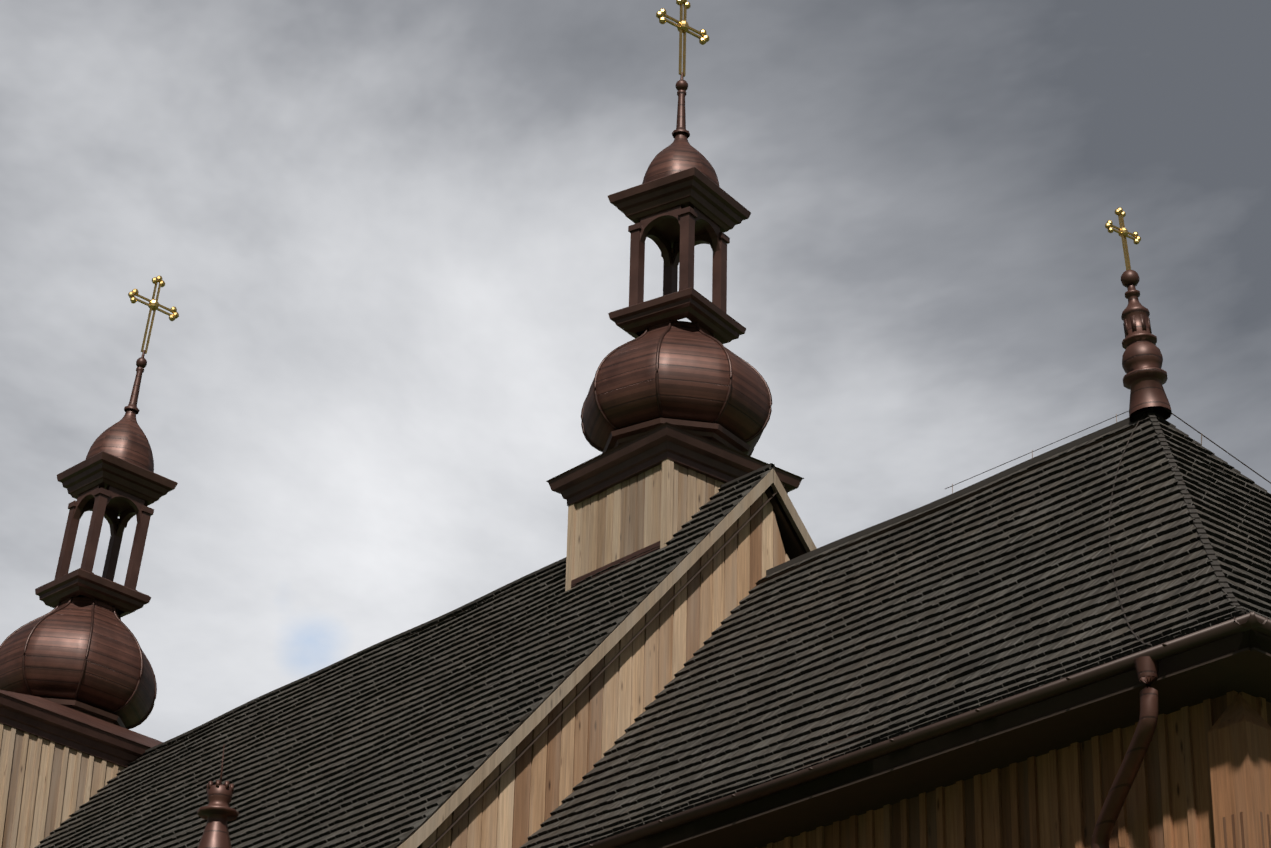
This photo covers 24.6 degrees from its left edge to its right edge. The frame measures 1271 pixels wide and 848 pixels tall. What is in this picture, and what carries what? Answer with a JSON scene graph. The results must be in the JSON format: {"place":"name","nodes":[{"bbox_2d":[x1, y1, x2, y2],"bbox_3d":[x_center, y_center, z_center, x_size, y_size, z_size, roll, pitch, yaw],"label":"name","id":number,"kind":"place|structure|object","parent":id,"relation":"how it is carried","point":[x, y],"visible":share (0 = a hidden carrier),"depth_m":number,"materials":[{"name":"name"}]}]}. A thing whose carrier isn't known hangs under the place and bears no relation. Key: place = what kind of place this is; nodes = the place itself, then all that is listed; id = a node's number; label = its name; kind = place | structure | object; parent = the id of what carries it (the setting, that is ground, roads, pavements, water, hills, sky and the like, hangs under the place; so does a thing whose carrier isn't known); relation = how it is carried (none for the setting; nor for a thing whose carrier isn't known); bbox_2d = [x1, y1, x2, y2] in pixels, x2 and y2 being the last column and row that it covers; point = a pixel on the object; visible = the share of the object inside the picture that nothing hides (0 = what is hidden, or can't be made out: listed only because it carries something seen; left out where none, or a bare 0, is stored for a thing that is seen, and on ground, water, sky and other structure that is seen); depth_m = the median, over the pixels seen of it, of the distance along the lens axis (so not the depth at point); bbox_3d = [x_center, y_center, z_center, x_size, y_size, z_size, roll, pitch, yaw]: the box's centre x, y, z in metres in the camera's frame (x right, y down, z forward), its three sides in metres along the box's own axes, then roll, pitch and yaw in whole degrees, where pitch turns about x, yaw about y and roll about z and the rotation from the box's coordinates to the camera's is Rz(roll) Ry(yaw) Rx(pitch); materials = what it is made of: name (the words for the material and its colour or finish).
{"place":"outdoors","nodes":[
{"label":"outdoors","id":0,"kind":"place"},
{"bbox_2d":[0,723,124,847],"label":"tower base wall","id":1,"kind":"structure","parent":0,"point":[47,787],"depth_m":38.24,"materials":[{"name":"beige wood"}]},
{"bbox_2d":[197,747,238,847],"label":"finial","id":2,"kind":"object","parent":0,"point":[217,813],"visible":1,"depth_m":24.93,"materials":[{"name":"brown metal"}]},
{"bbox_2d":[0,0,1270,741],"label":"sky","id":3,"kind":"structure","parent":0,"point":[389,246],"materials":[{"name":"grey"}]},
{"bbox_2d":[756,690,1270,847],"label":"board wall","id":4,"kind":"structure","parent":0,"point":[1055,798],"depth_m":21.75,"materials":[{"name":"brown wood"}]},
{"bbox_2d":[1156,416,1270,619],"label":"chancel roof shingles","id":5,"kind":"object","parent":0,"point":[1233,509],"visible":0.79,"depth_m":24.26,"materials":[{"name":"grey wood"}]},
{"label":"ground","id":6,"kind":"structure","parent":0,"visible":0},
{"bbox_3d":[-0.119,8.008,28.919,8.480,14.803,20.755,22,-33,-35],"label":"wall","id":7,"kind":"object","parent":6,"relation":"on","visible":0},
{"bbox_2d":[265,485,783,847],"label":"nave roof deck","id":8,"kind":"structure","parent":7,"relation":"on","point":[588,685],"depth_m":28.09,"materials":[{"name":"brown wood"}]},
{"bbox_2d":[396,468,816,847],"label":"barge boards","id":9,"kind":"object","parent":8,"relation":"attached to","point":[427,828],"visible":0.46,"depth_m":28.35,"materials":[{"name":"brown wood"}]},
{"bbox_2d":[571,541,659,587],"bbox_3d":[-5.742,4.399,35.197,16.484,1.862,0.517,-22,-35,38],"label":"roof flashing","id":10,"kind":"object","parent":8,"relation":"attached to","point":[616,562],"visible":0.57,"depth_m":31.03,"materials":[{"name":"brown metal"}]},
{"bbox_2d":[565,458,723,590],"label":"tower base wall","id":11,"kind":"structure","parent":8,"relation":"on","point":[665,501],"depth_m":31.21,"materials":[{"name":"beige wood"}]},
{"bbox_2d":[546,422,803,505],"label":"cornice","id":12,"kind":"structure","parent":11,"relation":"on","point":[632,458],"depth_m":31.37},
{"bbox_2d":[581,72,771,455],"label":"onion dome","id":13,"kind":"structure","parent":11,"relation":"on","point":[683,370],"depth_m":31.84,"materials":[{"name":"brown metal"}]},
{"bbox_2d":[602,167,750,454],"bbox_3d":[0.473,-1.042,32.936,1.674,3.422,1.674,22,-33,-35],"label":"lantern","id":14,"kind":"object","parent":13,"relation":"attached to","point":[677,217],"depth_m":33.10,"materials":[{"name":"brown metal"}]},
{"bbox_2d":[656,0,708,76],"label":"cross","id":15,"kind":"object","parent":13,"relation":"on","point":[682,26],"visible":1,"depth_m":34.71,"materials":[{"name":"gold metal"}]},
{"bbox_2d":[420,492,789,847],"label":"gable boards","id":16,"kind":"object","parent":7,"relation":"attached to","point":[517,803],"depth_m":28.34,"materials":[{"name":"brown wood"}]},
{"bbox_2d":[145,408,1154,751],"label":"ridge boards","id":17,"kind":"object","parent":7,"relation":"attached to","point":[965,490],"visible":0.33,"depth_m":29.39,"materials":[{"name":"grey wood"}]},
{"bbox_2d":[580,611,1270,847],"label":"copper gutter","id":18,"kind":"object","parent":7,"relation":"attached to","point":[1255,622],"visible":1,"depth_m":22.05,"materials":[{"name":"brown metal"}]},
{"bbox_2d":[619,596,1260,847],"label":"chancel roof deck","id":19,"kind":"structure","parent":7,"relation":"on","point":[1198,655],"depth_m":22.32,"materials":[{"name":"brown wood"}]},
{"bbox_2d":[1121,270,1171,421],"bbox_3d":[4.696,-0.761,27.172,0.412,1.528,0.412,18,-34,-37],"label":"finial","id":20,"kind":"object","parent":19,"relation":"on","point":[1145,378],"visible":0.98,"depth_m":26.96,"materials":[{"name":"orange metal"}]},
{"bbox_2d":[1105,207,1140,269],"bbox_3d":[4.635,-1.746,27.657,0.490,0.707,0.094,18,-34,-37],"label":"cross","id":21,"kind":"object","parent":20,"relation":"on","point":[1122,231],"visible":0.98,"depth_m":27.66,"materials":[{"name":"gold metal"}]},
{"bbox_2d":[659,647,1270,847],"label":"eave soffits","id":22,"kind":"object","parent":7,"relation":"attached to","point":[1247,670],"visible":0.91,"depth_m":22.05,"materials":[{"name":"brown wood"}]},
{"bbox_2d":[129,467,806,763],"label":"nave roof deck","id":23,"kind":"structure","parent":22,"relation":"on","point":[793,545],"depth_m":30.82,"materials":[{"name":"brown wood"}]},
{"bbox_2d":[34,467,771,847],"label":"nave roof shingles","id":24,"kind":"object","parent":23,"relation":"on","point":[408,735],"visible":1,"depth_m":31.19,"materials":[{"name":"grey wood"}]},
{"bbox_2d":[756,424,1139,584],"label":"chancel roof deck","id":25,"kind":"structure","parent":22,"relation":"on","point":[927,513],"depth_m":28.42,"materials":[{"name":"brown wood"}]},
{"bbox_2d":[519,416,1245,847],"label":"chancel roof shingles","id":26,"kind":"object","parent":25,"relation":"on","point":[1009,588],"visible":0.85,"depth_m":25.52,"materials":[{"name":"grey wood"}]},
{"bbox_2d":[1091,656,1159,847],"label":"copper downpipe","id":27,"kind":"object","parent":7,"relation":"attached to","point":[1147,669],"visible":1,"depth_m":20.71,"materials":[{"name":"brown metal"}]},
{"bbox_2d":[1207,693,1270,847],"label":"corner posts","id":28,"kind":"object","parent":7,"relation":"attached to","point":[1239,739],"visible":0.97,"depth_m":20.41,"materials":[{"name":"brown wood"}]},
{"bbox_2d":[1238,630,1270,653],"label":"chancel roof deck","id":29,"kind":"structure","parent":7,"relation":"on","point":[1264,641],"depth_m":20.34,"materials":[{"name":"brown wood"}]},
{"bbox_2d":[945,406,1270,644],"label":"lightning wire","id":30,"kind":"object","parent":29,"relation":"attached to","point":[1114,485],"visible":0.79,"depth_m":26.57,"materials":[{"name":"grey metal"}]},
{"bbox_2d":[1147,411,1266,614],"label":"hip caps","id":31,"kind":"object","parent":29,"relation":"on","point":[1204,539],"visible":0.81,"depth_m":23.70,"materials":[{"name":"grey wood"}]},
{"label":"tower box","id":32,"kind":"object","parent":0,"visible":0},
{"bbox_2d":[0,693,150,767],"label":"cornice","id":33,"kind":"structure","parent":32,"relation":"on","point":[43,723],"depth_m":38.66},
{"bbox_2d":[0,690,162,747],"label":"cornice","id":34,"kind":"structure","parent":33,"relation":"on","point":[92,721],"depth_m":39.62,"materials":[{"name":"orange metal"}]},
{"bbox_2d":[0,350,156,728],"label":"copper tower","id":35,"kind":"structure","parent":34,"relation":"on","point":[87,651],"depth_m":41.14,"materials":[{"name":"brown metal"}]},
{"bbox_2d":[35,451,177,728],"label":"lantern","id":36,"kind":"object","parent":35,"relation":"attached to","point":[110,488],"depth_m":42.62,"materials":[{"name":"brown metal"}]},
{"bbox_2d":[128,276,178,353],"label":"cross","id":37,"kind":"object","parent":35,"relation":"attached to","point":[153,304],"visible":1,"depth_m":44.49,"materials":[{"name":"gold metal"}]}
]}

